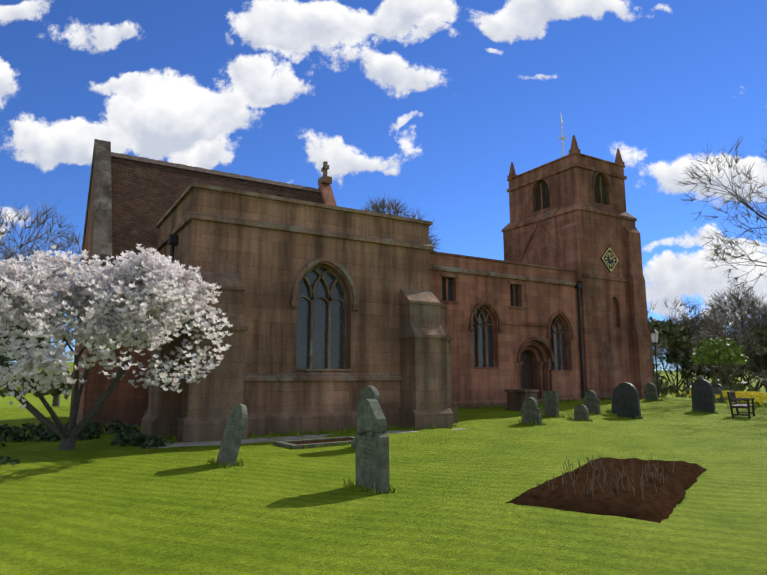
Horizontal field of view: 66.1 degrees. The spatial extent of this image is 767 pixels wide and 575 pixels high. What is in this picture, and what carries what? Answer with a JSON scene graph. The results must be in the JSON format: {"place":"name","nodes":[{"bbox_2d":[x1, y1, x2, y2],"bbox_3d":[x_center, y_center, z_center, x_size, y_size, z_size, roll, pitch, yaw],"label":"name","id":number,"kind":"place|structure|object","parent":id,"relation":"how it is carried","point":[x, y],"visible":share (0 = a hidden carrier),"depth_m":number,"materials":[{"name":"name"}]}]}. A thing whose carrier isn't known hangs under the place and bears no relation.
{"place":"outdoors","nodes":[
{"label":"outdoors","id":0,"kind":"place"},
{"bbox_2d":[79,177,92,287],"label":"gable wall","id":1,"kind":"structure","parent":0,"point":[88,238],"depth_m":20.30,"materials":[{"name":"brown stone"}]},
{"bbox_2d":[111,157,323,264],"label":"roof","id":2,"kind":"structure","parent":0,"point":[145,196],"depth_m":20.51,"materials":[{"name":"brown tile"}]},
{"bbox_2d":[111,152,320,192],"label":"chancel ridge tiles","id":3,"kind":"object","parent":2,"relation":"on","point":[192,168],"visible":0.58,"depth_m":22.63,"materials":[{"name":"brown stone"}]},
{"bbox_2d":[318,182,336,205],"bbox_3d":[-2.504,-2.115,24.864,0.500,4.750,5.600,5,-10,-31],"label":"gable pedestal","id":4,"kind":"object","parent":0,"point":[327,195],"depth_m":24.82,"materials":[{"name":"brown stone"}]},
{"bbox_2d":[0,362,766,574],"bbox_3d":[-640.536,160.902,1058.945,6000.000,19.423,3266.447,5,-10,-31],"label":"lawn","id":5,"kind":"structure","parent":0,"point":[101,505],"depth_m":6.74,"materials":[{"name":"green plant"}]},
{"bbox_2d":[0,420,169,465],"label":"undergrowth plants","id":6,"kind":"object","parent":5,"relation":"on","point":[125,434],"visible":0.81,"depth_m":13.84,"materials":[{"name":"green plant"}]},
{"bbox_2d":[69,287,153,426],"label":"chancel walls","id":7,"kind":"structure","parent":5,"relation":"on","point":[126,401],"depth_m":17.57,"materials":[{"name":"brown stone"}]},
{"bbox_2d":[79,139,113,273],"bbox_3d":[-9.900,-2.548,20.394,0.560,5.370,6.260,5,-10,-31],"label":"gable coping","id":8,"kind":"object","parent":7,"relation":"attached to","point":[100,174],"visible":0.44,"depth_m":19.11,"materials":[{"name":"stone"}]},
{"bbox_2d":[0,244,232,449],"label":"magnolia tree","id":9,"kind":"object","parent":5,"relation":"on","point":[41,266],"depth_m":11.00,"materials":[{"name":"white plant"}]},
{"bbox_2d":[216,403,247,465],"bbox_3d":[-2.582,2.608,10.005,0.100,1.270,0.620,22,-19,-31],"label":"gravestone","id":10,"kind":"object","parent":5,"relation":"on","point":[233,435],"depth_m":9.93,"materials":[{"name":"grey stone"}]},
{"bbox_2d":[144,408,400,435],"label":"wall plinth","id":11,"kind":"structure","parent":5,"relation":"on","point":[305,422],"depth_m":15.56,"materials":[{"name":"brown stone"}]},
{"bbox_2d":[157,188,429,412],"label":"chapel walls","id":12,"kind":"structure","parent":5,"relation":"on","point":[267,265],"depth_m":16.06,"materials":[{"name":"brown stone"}]},
{"bbox_2d":[141,269,457,442],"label":"buttresses","id":13,"kind":"structure","parent":12,"relation":"attached to","point":[200,411],"depth_m":14.39,"materials":[{"name":"brown stone"}]},
{"bbox_2d":[150,428,462,447],"bbox_3d":[-2.649,4.024,16.677,8.450,0.062,5.550,5,-10,-31],"label":"gravel strip","id":14,"kind":"object","parent":5,"relation":"on","point":[209,443],"visible":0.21,"depth_m":13.58,"materials":[{"name":"grey gravel"}]},
{"bbox_2d":[274,436,354,448],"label":"grave kerb","id":15,"kind":"structure","parent":5,"relation":"on","point":[288,445],"depth_m":12.63,"materials":[{"name":"grey stone"}]},
{"bbox_2d":[287,438,353,444],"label":"grave kerb soil","id":16,"kind":"structure","parent":5,"relation":"on","point":[320,441],"depth_m":13.07,"materials":[{"name":"brown soil"}]},
{"bbox_2d":[1,310,721,399],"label":"trees","id":17,"kind":"object","parent":5,"relation":"on","point":[671,357],"depth_m":80.73,"materials":[{"name":"plant"}]},
{"bbox_2d":[689,337,748,371],"bbox_3d":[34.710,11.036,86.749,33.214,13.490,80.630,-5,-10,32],"label":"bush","id":18,"kind":"object","parent":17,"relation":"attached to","point":[708,348],"visible":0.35,"depth_m":46.38,"materials":[{"name":"green plant"}]},
{"bbox_2d":[351,386,379,446],"bbox_3d":[-0.317,2.810,12.219,0.280,1.530,0.860,8,-11,-32],"label":"gravestone","id":19,"kind":"object","parent":5,"relation":"on","point":[368,392],"visible":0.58,"depth_m":12.31,"materials":[{"name":"grey stone"}]},
{"bbox_2d":[355,399,389,493],"bbox_3d":[-0.161,2.250,8.008,0.140,1.446,0.740,3,-9,-28],"label":"headstone","id":20,"kind":"object","parent":5,"relation":"on","point":[371,452],"visible":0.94,"depth_m":7.88,"materials":[{"name":"grey stone"}]},
{"bbox_2d":[0,311,766,397],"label":"hedge","id":21,"kind":"object","parent":5,"relation":"on","point":[671,333],"visible":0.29,"depth_m":68.51,"materials":[{"name":"plant"}]},
{"bbox_2d":[0,134,766,405],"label":"bare trees","id":22,"kind":"object","parent":5,"relation":"on","point":[707,331],"depth_m":48.83,"materials":[{"name":"plant"}]},
{"bbox_2d":[429,253,584,400],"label":"nave walls","id":23,"kind":"structure","parent":5,"relation":"on","point":[542,302],"depth_m":25.74,"materials":[{"name":"brown stone"}]},
{"bbox_2d":[168,234,584,398],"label":"drainpipes","id":24,"kind":"object","parent":23,"relation":"attached to","point":[172,241],"visible":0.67,"depth_m":27.74,"materials":[{"name":"grey metal"}]},
{"bbox_2d":[521,350,532,388],"bbox_3d":[6.398,4.143,27.003,1.150,2.575,0.050,5,-10,-31],"label":"door","id":25,"kind":"structure","parent":23,"relation":"in","point":[526,374],"depth_m":27.14,"materials":[{"name":"brown wood"}]},
{"bbox_2d":[452,397,581,408],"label":"wall plinth","id":26,"kind":"structure","parent":5,"relation":"on","point":[468,404],"depth_m":24.46,"materials":[{"name":"brown stone"}]},
{"bbox_2d":[505,389,539,410],"bbox_3d":[5.412,4.496,23.015,0.760,1.020,1.120,5,-10,-31],"label":"chest tomb","id":27,"kind":"object","parent":5,"relation":"on","point":[516,398],"visible":0.57,"depth_m":22.81,"materials":[{"name":"stone"}]},
{"bbox_2d":[521,397,541,424],"bbox_3d":[4.430,3.813,17.680,0.120,1.030,0.660,3,-8,-36],"label":"headstone","id":28,"kind":"object","parent":5,"relation":"on","point":[530,410],"visible":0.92,"depth_m":17.62,"materials":[{"name":"grey stone"}]},
{"bbox_2d":[543,391,558,416],"bbox_3d":[5.665,4.054,19.930,0.120,1.110,0.620,7,-11,-26],"label":"headstone","id":29,"kind":"object","parent":5,"relation":"on","point":[550,403],"visible":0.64,"depth_m":19.86,"materials":[{"name":"grey stone"}]},
{"bbox_2d":[503,209,634,399],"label":"tower walls","id":30,"kind":"structure","parent":5,"relation":"on","point":[607,350],"depth_m":29.38,"materials":[{"name":"brown stone"}]},
{"bbox_2d":[558,113,566,155],"bbox_3d":[10.062,-8.415,33.133,0.474,2.682,0.818,-2,-9,14],"label":"weathervane","id":31,"kind":"object","parent":30,"relation":"on","point":[562,138],"visible":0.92,"depth_m":33.12,"materials":[{"name":"grey metal"}]},
{"bbox_2d":[502,201,636,231],"bbox_3d":[10.071,-3.593,32.444,4.470,0.520,5.520,5,-10,-31],"label":"string course","id":32,"kind":"object","parent":30,"relation":"attached to","point":[567,208],"visible":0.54,"depth_m":30.53,"materials":[{"name":"brown stone"}]},
{"bbox_2d":[534,175,606,210],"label":"belfry openings","id":33,"kind":"object","parent":30,"relation":"on","point":[546,201],"visible":0.23,"depth_m":31.44,"materials":[{"name":"grey"}]},
{"bbox_2d":[601,247,618,271],"bbox_3d":[11.393,-1.409,29.696,1.320,1.320,0.060,5,-10,-31],"label":"clock","id":34,"kind":"object","parent":30,"relation":"attached to","point":[611,254],"visible":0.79,"depth_m":29.63,"materials":[{"name":"metal"}]},
{"bbox_2d":[574,405,588,420],"bbox_3d":[6.256,4.083,18.634,0.120,0.750,0.500,10,-12,-30],"label":"headstone","id":35,"kind":"object","parent":5,"relation":"on","point":[581,412],"visible":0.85,"depth_m":18.59,"materials":[{"name":"grey stone"}]},
{"bbox_2d":[583,390,599,413],"bbox_3d":[7.550,4.270,21.399,0.120,1.070,0.620,3,-9,-34],"label":"headstone","id":36,"kind":"object","parent":5,"relation":"on","point":[591,402],"visible":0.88,"depth_m":21.32,"materials":[{"name":"grey stone"}]},
{"bbox_2d":[506,457,706,522],"bbox_3d":[3.271,2.639,8.183,1.768,0.150,4.370,-6,-10,33],"label":"soil bed","id":37,"kind":"object","parent":5,"relation":"on","point":[653,505],"visible":0.83,"depth_m":7.08,"materials":[{"name":"brown soil"}]},
{"bbox_2d":[537,455,674,498],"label":"plant stems","id":38,"kind":"object","parent":37,"relation":"on","point":[641,478],"visible":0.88,"depth_m":7.63,"materials":[{"name":"brown plant"}]},
{"bbox_2d":[561,220,653,398],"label":"tower buttresses","id":39,"kind":"structure","parent":5,"relation":"on","point":[571,249],"depth_m":29.68,"materials":[{"name":"brown stone"}]},
{"bbox_2d":[611,387,616,413],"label":"headstone","id":40,"kind":"object","parent":5,"relation":"on","point":[614,409],"visible":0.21,"depth_m":21.68,"materials":[{"name":"stone"}]},
{"bbox_2d":[615,382,640,418],"bbox_3d":[8.410,4.011,20.304,0.120,1.470,0.820,-1,-6,-37],"label":"headstone","id":41,"kind":"object","parent":5,"relation":"on","point":[627,399],"visible":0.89,"depth_m":20.24,"materials":[{"name":"stone"}]},
{"bbox_2d":[644,383,657,400],"bbox_3d":[12.332,4.927,27.161,0.120,1.050,0.600,-1,-7,-31],"label":"headstone","id":42,"kind":"object","parent":5,"relation":"on","point":[650,391],"visible":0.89,"depth_m":27.12,"materials":[{"name":"grey stone"}]},
{"bbox_2d":[650,328,659,396],"bbox_3d":[14.047,3.834,30.376,0.600,3.600,0.400,5,-10,-31],"label":"lamp post","id":43,"kind":"object","parent":5,"relation":"on","point":[653,330],"visible":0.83,"depth_m":30.38,"materials":[{"name":"black metal"}]},
{"bbox_2d":[650,333,658,341],"bbox_3d":[14.047,2.607,30.562,0.330,0.480,0.330,5,-10,-31],"label":"lamp","id":44,"kind":"object","parent":43,"relation":"attached to","point":[654,337],"visible":0.79,"depth_m":30.47,"materials":[{"name":"white glass"}]},
{"bbox_2d":[691,379,714,413],"bbox_3d":[12.152,4.250,22.432,0.120,1.500,0.840,6,-10,-28],"label":"gravestone","id":45,"kind":"object","parent":5,"relation":"on","point":[702,393],"visible":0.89,"depth_m":22.38,"materials":[{"name":"stone"}]},
{"bbox_2d":[712,384,723,390],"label":"headstone","id":46,"kind":"object","parent":5,"relation":"on","point":[718,386],"visible":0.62,"depth_m":30.00,"materials":[{"name":"stone"}]},
{"bbox_2d":[713,387,723,402],"bbox_3d":[15.614,5.155,27.589,0.120,0.950,0.600,12,-13,-29],"label":"headstone","id":47,"kind":"object","parent":5,"relation":"on","point":[717,391],"visible":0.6,"depth_m":27.49,"materials":[{"name":"grey stone"}]},
{"bbox_2d":[727,391,754,418],"bbox_3d":[12.727,4.148,20.947,0.680,0.910,1.500,-6,-11,36],"label":"bench","id":48,"kind":"object","parent":5,"relation":"on","point":[732,399],"visible":0.98,"depth_m":20.54,"materials":[{"name":"brown wood"}]},
{"bbox_2d":[0,0,766,369],"label":"sky","id":49,"kind":"structure","parent":0,"point":[431,104],"materials":[{"name":"blue"}]},
{"bbox_2d":[155,161,628,398],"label":"stone trim","id":50,"kind":"structure","parent":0,"point":[192,215],"depth_m":17.09,"materials":[{"name":"brown stone"}]},
{"bbox_2d":[296,268,565,369],"bbox_3d":[1.917,1.162,21.852,18.473,3.930,3.233,7,-11,-40],"label":"window glass","id":51,"kind":"object","parent":50,"relation":"attached to","point":[320,335],"visible":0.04,"depth_m":16.77,"materials":[{"name":"grey glass"}]},
{"bbox_2d":[509,154,625,221],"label":"tower belfry walls","id":52,"kind":"structure","parent":0,"point":[571,185],"depth_m":30.94,"materials":[{"name":"brown stone"}]},
{"bbox_2d":[507,135,626,192],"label":"tower parapet","id":53,"kind":"structure","parent":52,"relation":"on","point":[574,149],"depth_m":31.14,"materials":[{"name":"brown stone"}]}
]}

